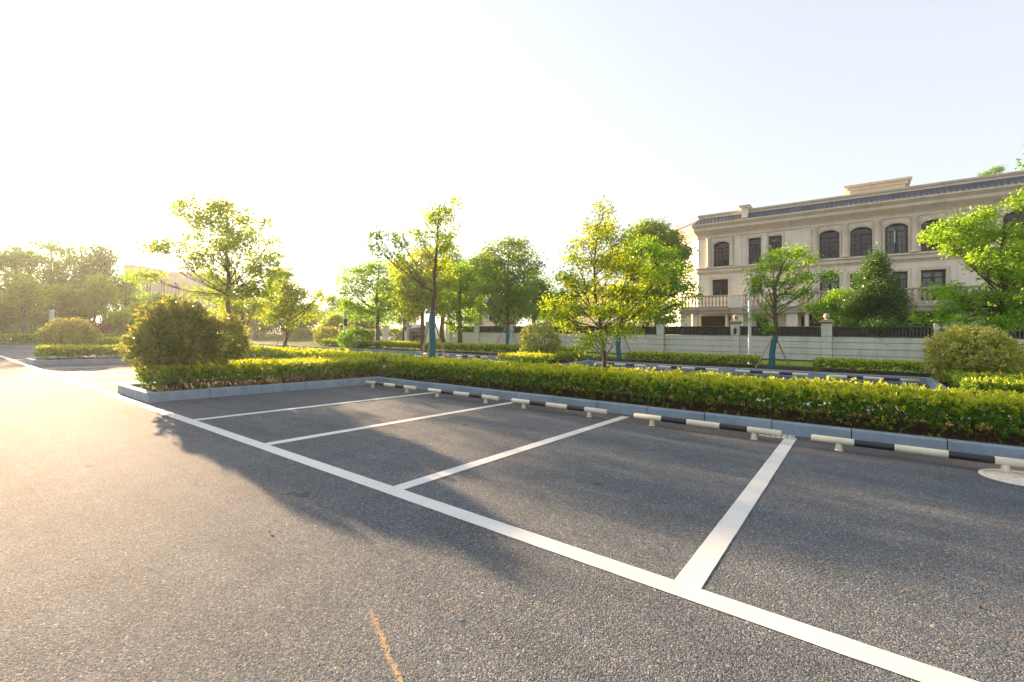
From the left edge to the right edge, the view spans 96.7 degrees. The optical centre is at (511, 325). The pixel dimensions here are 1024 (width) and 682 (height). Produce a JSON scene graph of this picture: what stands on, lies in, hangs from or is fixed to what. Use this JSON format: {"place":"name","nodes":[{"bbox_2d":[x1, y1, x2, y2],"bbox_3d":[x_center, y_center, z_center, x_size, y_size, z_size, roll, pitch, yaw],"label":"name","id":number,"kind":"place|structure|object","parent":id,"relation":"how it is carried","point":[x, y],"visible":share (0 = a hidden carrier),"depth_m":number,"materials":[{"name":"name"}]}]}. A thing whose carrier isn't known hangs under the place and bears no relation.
{"place":"outdoors","nodes":[
{"label":"outdoors","id":0,"kind":"place"},
{"bbox_2d":[36,357,136,359],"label":"planting bed soil","id":1,"kind":"structure","parent":0,"point":[79,358],"depth_m":19.66,"materials":[{"name":"soil"}]},
{"bbox_2d":[33,343,198,359],"bbox_3d":[-17.462,1.122,20.491,1.913,0.860,5.624,0,0,37],"label":"hedge","id":2,"kind":"object","parent":1,"relation":"on","point":[44,351],"visible":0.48,"depth_m":18.83,"materials":[{"name":"green plant"}]},
{"bbox_2d":[0,331,446,344],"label":"lawn","id":3,"kind":"structure","parent":0,"point":[276,337],"depth_m":56.82,"materials":[{"name":"plant"}]},
{"bbox_2d":[0,241,26,299],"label":"tall tree","id":4,"kind":"object","parent":3,"relation":"on","point":[4,263],"visible":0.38,"depth_m":50.68,"materials":[{"name":"green plant"}]},
{"bbox_2d":[0,295,34,340],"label":"tree","id":5,"kind":"object","parent":3,"relation":"on","point":[9,317],"visible":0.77,"depth_m":45.62,"materials":[{"name":"green plant"}]},
{"bbox_2d":[0,270,53,338],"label":"young tree","id":6,"kind":"object","parent":3,"relation":"on","point":[18,287],"visible":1,"depth_m":41.63,"materials":[{"name":"green plant"}]},
{"bbox_2d":[8,320,47,341],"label":"round shrub","id":7,"kind":"object","parent":3,"relation":"on","point":[34,324],"visible":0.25,"depth_m":45.01,"materials":[{"name":"green plant"}]},
{"bbox_2d":[0,234,62,311],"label":"tall tree","id":8,"kind":"object","parent":3,"relation":"on","point":[31,264],"visible":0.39,"depth_m":53.66,"materials":[{"name":"green plant"}]},
{"bbox_2d":[14,309,48,333],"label":"tree","id":9,"kind":"object","parent":3,"relation":"on","point":[38,317],"visible":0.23,"depth_m":49.46,"materials":[{"name":"green plant"}]},
{"bbox_2d":[0,236,81,301],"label":"tall tree","id":10,"kind":"object","parent":3,"relation":"on","point":[57,275],"visible":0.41,"depth_m":55.34,"materials":[{"name":"green plant"}]},
{"bbox_2d":[31,281,98,332],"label":"tree","id":11,"kind":"object","parent":3,"relation":"on","point":[62,298],"visible":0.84,"depth_m":45.47,"materials":[{"name":"green plant"}]},
{"bbox_2d":[0,333,130,344],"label":"hedge","id":12,"kind":"object","parent":3,"relation":"on","point":[8,337],"visible":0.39,"depth_m":32.90,"materials":[{"name":"green plant"}]},
{"bbox_2d":[49,237,115,294],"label":"tall tree","id":13,"kind":"object","parent":3,"relation":"on","point":[77,255],"visible":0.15,"depth_m":57.10,"materials":[{"name":"green plant"}]},
{"bbox_2d":[58,270,123,331],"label":"tree","id":14,"kind":"object","parent":3,"relation":"on","point":[100,290],"visible":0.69,"depth_m":47.40,"materials":[{"name":"green plant"}]},
{"bbox_2d":[58,238,140,321],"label":"tall tree","id":15,"kind":"object","parent":3,"relation":"on","point":[102,259],"visible":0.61,"depth_m":55.56,"materials":[{"name":"green plant"}]},
{"bbox_2d":[92,321,117,334],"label":"round shrub","id":16,"kind":"object","parent":3,"relation":"on","point":[104,328],"visible":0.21,"depth_m":43.38,"materials":[{"name":"brown plant"}]},
{"bbox_2d":[98,305,135,333],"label":"tree","id":17,"kind":"object","parent":3,"relation":"on","point":[118,319],"visible":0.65,"depth_m":43.30,"materials":[{"name":"green plant"}]},
{"bbox_2d":[107,265,155,312],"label":"tall tree","id":18,"kind":"object","parent":3,"relation":"on","point":[129,301],"visible":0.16,"depth_m":59.87,"materials":[{"name":"green plant"}]},
{"bbox_2d":[220,313,290,338],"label":"background tree","id":19,"kind":"object","parent":3,"relation":"on","point":[255,325],"visible":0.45,"depth_m":55.10,"materials":[{"name":"green plant"}]},
{"bbox_2d":[284,304,324,336],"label":"background tree","id":20,"kind":"object","parent":3,"relation":"on","point":[304,325],"visible":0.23,"depth_m":69.11,"materials":[{"name":"green plant"}]},
{"bbox_2d":[320,290,339,313],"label":"young tree","id":21,"kind":"object","parent":3,"relation":"on","point":[332,298],"visible":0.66,"depth_m":57.88,"materials":[{"name":"green plant"}]},
{"bbox_2d":[311,305,361,336],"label":"background tree","id":22,"kind":"object","parent":3,"relation":"on","point":[336,319],"visible":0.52,"depth_m":51.44,"materials":[{"name":"green plant"}]},
{"bbox_2d":[314,294,363,326],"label":"garden tree","id":23,"kind":"object","parent":3,"relation":"on","point":[322,314],"visible":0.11,"depth_m":61.37,"materials":[{"name":"green plant"}]},
{"bbox_2d":[280,328,401,339],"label":"hedge","id":24,"kind":"object","parent":3,"relation":"on","point":[299,331],"visible":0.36,"depth_m":56.96,"materials":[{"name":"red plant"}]},
{"bbox_2d":[355,303,382,331],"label":"background tree","id":25,"kind":"object","parent":3,"relation":"on","point":[366,326],"visible":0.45,"depth_m":62.97,"materials":[{"name":"green plant"}]},
{"bbox_2d":[133,374,360,391],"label":"planting bed soil","id":26,"kind":"structure","parent":0,"point":[153,389],"depth_m":11.38,"materials":[{"name":"soil"}]},
{"bbox_2d":[114,293,252,388],"bbox_3d":[-7.228,0.359,10.206,1.692,2.126,2.391,0,0,37],"label":"round shrub","id":27,"kind":"object","parent":26,"relation":"on","point":[158,332],"visible":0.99,"depth_m":9.83,"materials":[{"name":"green leaves"},{"name":"dark bark"}]},
{"bbox_2d":[133,354,382,391],"bbox_3d":[-6.236,1.148,11.999,2.036,0.820,5.621,0,0,37],"label":"hedge","id":28,"kind":"object","parent":26,"relation":"on","point":[245,369],"visible":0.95,"depth_m":11.01,"materials":[{"name":"green plant"}]},
{"bbox_2d":[252,327,445,331],"bbox_3d":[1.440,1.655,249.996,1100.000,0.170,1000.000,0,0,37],"label":"ground","id":29,"kind":"structure","parent":0,"point":[398,328],"depth_m":298.30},
{"bbox_2d":[122,264,170,296],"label":"office tower","id":30,"kind":"structure","parent":29,"relation":"on","point":[138,267],"depth_m":92.72,"materials":[{"name":"concrete"}]},
{"bbox_2d":[135,272,232,332],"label":"office building","id":31,"kind":"structure","parent":29,"relation":"on","point":[177,279],"depth_m":92.00,"materials":[{"name":"concrete"}]},
{"bbox_2d":[255,265,329,346],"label":"young tree","id":32,"kind":"object","parent":29,"relation":"on","point":[290,297],"visible":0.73,"depth_m":29.56,"materials":[{"name":"green plant"}]},
{"bbox_2d":[411,241,471,342],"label":"garden tree","id":33,"kind":"object","parent":29,"relation":"on","point":[457,259],"visible":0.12,"depth_m":39.81,"materials":[{"name":"green plant"}]},
{"bbox_2d":[461,249,504,332],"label":"garden tree","id":34,"kind":"object","parent":29,"relation":"on","point":[471,261],"visible":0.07,"depth_m":41.48,"materials":[{"name":"green plant"}]},
{"bbox_2d":[478,276,534,325],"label":"garden tree","id":35,"kind":"object","parent":29,"relation":"on","point":[488,303],"visible":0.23,"depth_m":37.60,"materials":[{"name":"green plant"}]},
{"bbox_2d":[516,264,560,325],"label":"garden tree","id":36,"kind":"object","parent":29,"relation":"on","point":[542,285],"visible":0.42,"depth_m":39.53,"materials":[{"name":"green plant"}]},
{"bbox_2d":[549,285,585,333],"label":"garden tree","id":37,"kind":"object","parent":29,"relation":"on","point":[561,292],"visible":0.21,"depth_m":41.65,"materials":[{"name":"green plant"}]},
{"bbox_2d":[624,213,699,334],"bbox_3d":[9.784,-2.838,30.268,4.759,9.073,3.423,0,0,-8],"label":"garden tree","id":38,"kind":"object","parent":29,"relation":"on","point":[654,228],"visible":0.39,"depth_m":29.92,"materials":[{"name":"green plant"}]},
{"bbox_2d":[795,285,856,325],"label":"garden tree","id":39,"kind":"object","parent":29,"relation":"on","point":[830,303],"visible":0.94,"depth_m":20.56,"materials":[{"name":"green plant"}]},
{"bbox_2d":[665,170,1023,348],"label":"mansion","id":40,"kind":"structure","parent":29,"relation":"on","point":[854,223],"depth_m":33.52,"materials":[{"name":"beige stone"}]},
{"bbox_2d":[713,279,727,294],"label":"window","id":41,"kind":"structure","parent":40,"relation":"in","point":[720,287],"depth_m":38.53,"materials":[{"name":"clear glass"}]},
{"bbox_2d":[714,242,728,266],"bbox_3d":[17.708,-6.041,38.366,1.253,2.097,0.332,0,0,37],"label":"window","id":42,"kind":"structure","parent":40,"relation":"in","point":[721,249],"depth_m":38.48,"materials":[{"name":"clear glass"}]},
{"bbox_2d":[749,238,760,263],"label":"window","id":43,"kind":"structure","parent":40,"relation":"in","point":[754,244],"depth_m":36.94,"materials":[{"name":"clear glass"}]},
{"bbox_2d":[769,236,781,262],"bbox_3d":[20.840,-6.041,35.989,0.928,2.097,0.332,0,0,37],"label":"window","id":44,"kind":"structure","parent":40,"relation":"in","point":[775,242],"depth_m":36.11,"materials":[{"name":"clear glass"}]},
{"bbox_2d":[819,231,838,258],"bbox_3d":[23.624,-6.041,33.876,1.224,2.097,0.332,0,0,37],"label":"window","id":45,"kind":"structure","parent":40,"relation":"in","point":[829,240],"depth_m":33.92,"materials":[{"name":"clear glass"}]},
{"bbox_2d":[820,275,838,302],"bbox_3d":[23.715,-2.716,33.963,1.183,2.047,0.082,0,0,37],"label":"window","id":46,"kind":"structure","parent":40,"relation":"in","point":[827,286],"depth_m":34.02,"materials":[{"name":"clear glass"}]},
{"bbox_2d":[850,227,871,256],"bbox_3d":[25.115,-6.041,32.744,1.251,2.097,0.332,0,0,37],"label":"window","id":47,"kind":"structure","parent":40,"relation":"in","point":[860,238],"depth_m":32.82,"materials":[{"name":"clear glass"}]},
{"bbox_2d":[885,224,907,253],"bbox_3d":[26.656,-6.041,31.574,1.229,2.097,0.332,0,0,37],"label":"window","id":48,"kind":"structure","parent":40,"relation":"in","point":[900,245],"depth_m":31.64,"materials":[{"name":"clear glass"}]},
{"bbox_2d":[921,269,944,300],"bbox_3d":[28.228,-2.716,30.538,1.232,2.047,0.082,0,0,37],"label":"window","id":49,"kind":"structure","parent":40,"relation":"in","point":[927,276],"depth_m":30.57,"materials":[{"name":"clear glass"}]},
{"bbox_2d":[921,220,944,251],"bbox_3d":[28.152,-6.041,30.439,1.234,2.097,0.332,0,0,37],"label":"window","id":50,"kind":"structure","parent":40,"relation":"in","point":[923,245],"depth_m":30.66,"materials":[{"name":"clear glass"}]},
{"bbox_2d":[977,162,1005,175],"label":"roof plant","id":51,"kind":"object","parent":40,"relation":"on","point":[994,170],"visible":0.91,"depth_m":36.64,"materials":[{"name":"green plant"}]},
{"bbox_2d":[1003,211,1023,244],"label":"window","id":52,"kind":"structure","parent":40,"relation":"in","point":[1010,216],"depth_m":28.32,"materials":[{"name":"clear glass"}]},
{"bbox_2d":[839,242,924,325],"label":"garden tree","id":53,"kind":"object","parent":29,"relation":"on","point":[881,292],"visible":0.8,"depth_m":20.40,"materials":[{"name":"green plant"}]},
{"bbox_2d":[395,337,445,342],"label":"lawn","id":54,"kind":"structure","parent":0,"point":[436,338],"depth_m":52.99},
{"bbox_2d":[371,272,429,340],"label":"garden tree","id":55,"kind":"object","parent":54,"relation":"on","point":[401,320],"visible":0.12,"depth_m":43.42,"materials":[{"name":"green plant"}]},
{"bbox_2d":[0,348,1023,681],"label":"car park road","id":56,"kind":"structure","parent":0,"point":[140,544],"depth_m":3.14,"materials":[{"name":"asphalt"}]},
{"bbox_2d":[35,317,102,356],"bbox_3d":[-20.909,0.543,21.515,2.198,1.966,2.294,0,0,37],"label":"round shrub","id":57,"kind":"object","parent":56,"relation":"on","point":[48,332],"visible":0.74,"depth_m":21.19,"materials":[{"name":"green plant"}]},
{"bbox_2d":[124,290,175,322],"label":"tree","id":58,"kind":"object","parent":56,"relation":"on","point":[156,298],"visible":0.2,"depth_m":33.50,"materials":[{"name":"green plant"}]},
{"bbox_2d":[117,188,296,343],"bbox_3d":[-14.373,-2.416,22.277,7.154,8.251,5.109,0,0,-11],"label":"young tree","id":59,"kind":"object","parent":56,"relation":"on","point":[229,241],"visible":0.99,"depth_m":21.86,"materials":[{"name":"green plant"}]},
{"bbox_2d":[212,288,276,334],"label":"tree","id":60,"kind":"object","parent":56,"relation":"on","point":[252,310],"visible":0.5,"depth_m":26.76,"materials":[{"name":"green plant"}]},
{"bbox_2d":[193,392,433,420],"bbox_3d":[-3.502,1.588,9.363,0.153,0.164,5.220,0,0,37],"label":"parking line","id":61,"kind":"object","parent":56,"relation":"on","point":[305,407],"visible":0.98,"depth_m":8.70,"materials":[{"name":"paint"}]},
{"bbox_2d":[368,609,406,681],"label":"scrape mark","id":62,"kind":"object","parent":56,"relation":"on","point":[383,640],"visible":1,"depth_m":2.12,"materials":[{"name":"paint"}]},
{"bbox_2d":[265,402,512,444],"bbox_3d":[-1.543,1.588,7.875,0.155,0.164,5.220,0,0,37],"label":"parking line","id":63,"kind":"object","parent":56,"relation":"on","point":[328,433],"visible":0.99,"depth_m":7.11,"materials":[{"name":"paint"}]},
{"bbox_2d":[365,381,416,392],"bbox_3d":[-3.157,1.571,11.749,1.984,0.175,0.102,0,0,37],"label":"wheel stop","id":64,"kind":"object","parent":56,"relation":"on","point":[405,387],"visible":1,"depth_m":11.62,"materials":[{"name":"beige paint"}]},
{"bbox_2d":[427,388,498,402],"bbox_3d":[-1.141,1.571,10.219,2.132,0.175,0.102,0,0,37],"label":"wheel stop","id":65,"kind":"object","parent":56,"relation":"on","point":[474,395],"visible":1,"depth_m":10.12,"materials":[{"name":"beige paint"}]},
{"bbox_2d":[0,355,978,681],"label":"bay end line","id":66,"kind":"object","parent":56,"relation":"on","point":[860,651],"visible":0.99,"depth_m":2.70,"materials":[{"name":"paint"}]},
{"bbox_2d":[394,416,627,489],"bbox_3d":[0.520,1.588,6.309,0.154,0.164,5.220,0,0,37],"label":"parking line","id":67,"kind":"object","parent":56,"relation":"on","point":[421,480],"visible":1,"depth_m":5.35,"materials":[{"name":"paint"}]},
{"bbox_2d":[24,350,1023,459],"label":"kerb","id":68,"kind":"structure","parent":56,"relation":"on","point":[787,428],"depth_m":8.88,"materials":[{"name":"concrete"}]},
{"bbox_2d":[511,398,606,416],"bbox_3d":[0.841,1.571,8.715,2.092,0.175,0.102,0,0,37],"label":"wheel stop","id":69,"kind":"object","parent":56,"relation":"on","point":[588,410],"visible":1,"depth_m":8.60,"materials":[{"name":"beige paint"}]},
{"bbox_2d":[249,343,989,407],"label":"kerb","id":70,"kind":"structure","parent":56,"relation":"on","point":[931,383],"depth_m":16.48,"materials":[{"name":"concrete"}]},
{"bbox_2d":[659,365,718,372],"bbox_3d":[6.426,1.593,16.653,2.100,0.175,0.102,0,0,37],"label":"wheel stop","id":71,"kind":"object","parent":56,"relation":"on","point":[694,368],"visible":0.98,"depth_m":16.56,"materials":[{"name":"beige paint"}]},
{"bbox_2d":[634,413,781,439],"bbox_3d":[2.955,1.571,7.110,2.171,0.175,0.102,0,0,37],"label":"wheel stop","id":72,"kind":"object","parent":56,"relation":"on","point":[754,431],"visible":1,"depth_m":6.98,"materials":[{"name":"beige paint"}]},
{"bbox_2d":[674,437,796,588],"bbox_3d":[2.599,1.588,4.731,0.154,0.164,5.220,0,0,37],"label":"parking line","id":73,"kind":"object","parent":56,"relation":"on","point":[697,569],"visible":1,"depth_m":3.49,"materials":[{"name":"paint"}]},
{"bbox_2d":[735,370,807,377],"bbox_3d":[8.537,1.593,15.051,2.100,0.175,0.102,0,0,37],"label":"wheel stop","id":74,"kind":"object","parent":56,"relation":"on","point":[778,373],"visible":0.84,"depth_m":14.96,"materials":[{"name":"beige paint"}]},
{"bbox_2d":[829,375,919,384],"bbox_3d":[10.648,1.593,13.449,2.100,0.175,0.102,0,0,37],"label":"wheel stop","id":75,"kind":"object","parent":56,"relation":"on","point":[903,380],"visible":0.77,"depth_m":13.34,"materials":[{"name":"beige paint"}]},
{"bbox_2d":[811,434,1023,471],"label":"wheel stop","id":76,"kind":"object","parent":56,"relation":"on","point":[1005,463],"visible":0.95,"depth_m":5.52,"materials":[{"name":"beige paint"}]},
{"bbox_2d":[978,469,1023,485],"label":"manhole cover","id":77,"kind":"object","parent":56,"relation":"on","point":[1016,477],"visible":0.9,"depth_m":4.98,"materials":[{"name":"paint"}]},
{"bbox_2d":[0,0,1023,326],"label":"sky","id":78,"kind":"structure","parent":0,"point":[334,120],"materials":[{"name":"white"}]},
{"bbox_2d":[519,360,580,363],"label":"planting bed soil","id":79,"kind":"structure","parent":0,"point":[561,361],"depth_m":19.51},
{"bbox_2d":[517,322,561,361],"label":"round shrub","id":80,"kind":"object","parent":79,"relation":"on","point":[527,337],"visible":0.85,"depth_m":19.11,"materials":[{"name":"green plant"}]},
{"bbox_2d":[497,349,582,363],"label":"hedge","id":81,"kind":"object","parent":79,"relation":"on","point":[539,356],"visible":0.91,"depth_m":17.91,"materials":[{"name":"green plant"}]},
{"bbox_2d":[102,345,1023,446],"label":"planting bed soil","id":82,"kind":"structure","parent":0,"point":[919,431],"depth_m":7.95,"materials":[{"name":"soil"}]},
{"bbox_2d":[98,336,200,353],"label":"hedge","id":83,"kind":"object","parent":82,"relation":"on","point":[115,340],"visible":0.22,"depth_m":33.14,"materials":[{"name":"green plant"}]},
{"bbox_2d":[222,344,416,375],"bbox_3d":[-8.935,1.157,18.346,14.157,0.830,1.439,0,0,37],"label":"hedge","id":84,"kind":"object","parent":82,"relation":"on","point":[272,352],"visible":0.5,"depth_m":16.80,"materials":[{"name":"green plant"}]},
{"bbox_2d":[364,187,464,377],"bbox_3d":[-2.907,-1.221,13.444,3.014,5.921,1.435,0,0,0],"label":"young tree","id":85,"kind":"object","parent":82,"relation":"on","point":[431,324],"visible":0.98,"depth_m":13.44,"materials":[{"name":"green plant"}]},
{"bbox_2d":[536,195,673,381],"bbox_3d":[2.023,-0.737,10.312,3.109,4.286,2.197,0,0,11],"label":"young tree","id":86,"kind":"object","parent":82,"relation":"on","point":[624,294],"visible":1,"depth_m":10.22,"materials":[{"name":"green plant"}]},
{"bbox_2d":[385,354,1023,444],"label":"hedge","id":87,"kind":"object","parent":82,"relation":"on","point":[934,403],"visible":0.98,"depth_m":7.72,"materials":[{"name":"green plant"}]},
{"bbox_2d":[130,374,1023,446],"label":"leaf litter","id":88,"kind":"object","parent":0,"point":[1019,445],"visible":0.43,"depth_m":8.33,"materials":[{"name":"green plant"}]},
{"bbox_2d":[249,340,933,375],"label":"planting bed soil","id":89,"kind":"structure","parent":0,"point":[796,363],"depth_m":21.38,"materials":[{"name":"soil"}]},
{"bbox_2d":[313,326,342,345],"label":"round shrub","id":90,"kind":"object","parent":89,"relation":"on","point":[330,331],"visible":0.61,"depth_m":35.46,"materials":[{"name":"green plant"}]},
{"bbox_2d":[336,326,373,348],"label":"round shrub","id":91,"kind":"object","parent":89,"relation":"on","point":[344,338],"visible":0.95,"depth_m":30.48,"materials":[{"name":"green plant"}]},
{"bbox_2d":[329,253,409,347],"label":"young tree","id":92,"kind":"object","parent":89,"relation":"on","point":[377,309],"visible":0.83,"depth_m":31.61,"materials":[{"name":"green plant"}]},
{"bbox_2d":[384,241,461,350],"bbox_3d":[-5.300,-1.746,26.754,4.545,6.470,3.035,0,0,3],"label":"garden tree","id":93,"kind":"object","parent":89,"relation":"on","point":[421,296],"visible":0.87,"depth_m":26.67,"materials":[{"name":"green plant"}]},
{"bbox_2d":[319,338,583,354],"bbox_3d":[-5.475,1.212,27.935,21.696,0.715,1.345,0,0,37],"label":"hedge","id":94,"kind":"object","parent":89,"relation":"on","point":[464,346],"visible":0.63,"depth_m":26.01,"materials":[{"name":"green plant"}]},
{"bbox_2d":[435,261,491,342],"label":"garden tree","id":95,"kind":"object","parent":89,"relation":"on","point":[456,306],"visible":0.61,"depth_m":28.72,"materials":[{"name":"green plant"}]},
{"bbox_2d":[436,351,939,378],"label":"planting bed soil","id":96,"kind":"structure","parent":89,"relation":"on","point":[875,372],"depth_m":16.87,"materials":[{"name":"soil"}]},
{"bbox_2d":[469,232,547,353],"bbox_3d":[-0.208,-1.600,24.155,4.323,6.741,3.064,0,0,-13],"label":"young tree","id":97,"kind":"object","parent":96,"relation":"on","point":[509,286],"visible":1,"depth_m":23.89,"materials":[{"name":"green plant"}]},
{"bbox_2d":[602,232,704,359],"bbox_3d":[6.026,-1.244,20.229,4.407,5.834,2.853,0,0,5],"label":"young tree","id":98,"kind":"object","parent":96,"relation":"on","point":[665,255],"visible":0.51,"depth_m":19.66,"materials":[{"name":"green plant"}]},
{"bbox_2d":[738,242,846,367],"bbox_3d":[9.977,-0.681,16.813,3.503,4.883,2.212,0,0,-7],"label":"young tree","id":99,"kind":"object","parent":96,"relation":"on","point":[796,252],"visible":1,"depth_m":16.61,"materials":[{"name":"green plant"}]},
{"bbox_2d":[812,354,1023,375],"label":"hedge","id":100,"kind":"object","parent":96,"relation":"on","point":[905,365],"visible":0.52,"depth_m":14.71,"materials":[{"name":"green plant"}]},
{"bbox_2d":[906,188,1023,362],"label":"young tree","id":101,"kind":"object","parent":96,"relation":"on","point":[1006,307],"visible":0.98,"depth_m":13.07,"materials":[{"name":"green plant"}]},
{"bbox_2d":[622,350,760,367],"bbox_3d":[7.133,1.279,18.389,5.202,0.576,1.295,0,0,37],"label":"hedge","id":102,"kind":"object","parent":89,"relation":"on","point":[728,358],"visible":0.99,"depth_m":18.04,"materials":[{"name":"green plant"}]},
{"bbox_2d":[446,313,1023,363],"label":"garden wall","id":103,"kind":"structure","parent":89,"relation":"on","point":[805,343],"depth_m":21.18,"materials":[{"name":"concrete"}]},
{"bbox_2d":[856,314,916,346],"bbox_3d":[15.757,0.442,18.923,2.918,2.038,1.429,0,0,-5],"label":"climbing vine","id":104,"kind":"object","parent":103,"relation":"attached to","point":[876,324],"visible":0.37,"depth_m":18.63,"materials":[{"name":"green plant"}]},
{"bbox_2d":[748,276,751,363],"bbox_3d":[9.555,-0.200,18.297,0.170,3.620,0.173,0,0,37],"label":"white pole","id":105,"kind":"object","parent":89,"relation":"on","point":[749,326],"visible":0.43,"depth_m":18.25,"materials":[{"name":"metal"}]},
{"bbox_2d":[549,284,664,334],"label":"villa","id":106,"kind":"object","parent":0,"point":[590,321],"visible":0.02,"depth_m":60.00,"materials":[{"name":"beige stone"}]},
{"bbox_2d":[940,381,1022,395],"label":"planting bed soil","id":107,"kind":"structure","parent":0,"point":[946,384],"depth_m":11.27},
{"bbox_2d":[920,323,1023,384],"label":"round shrub","id":108,"kind":"object","parent":107,"relation":"on","point":[1005,350],"visible":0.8,"depth_m":11.53,"materials":[{"name":"green plant"}]},
{"bbox_2d":[938,367,1023,393],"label":"hedge","id":109,"kind":"object","parent":107,"relation":"on","point":[968,380],"visible":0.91,"depth_m":10.01,"materials":[{"name":"green plant"}]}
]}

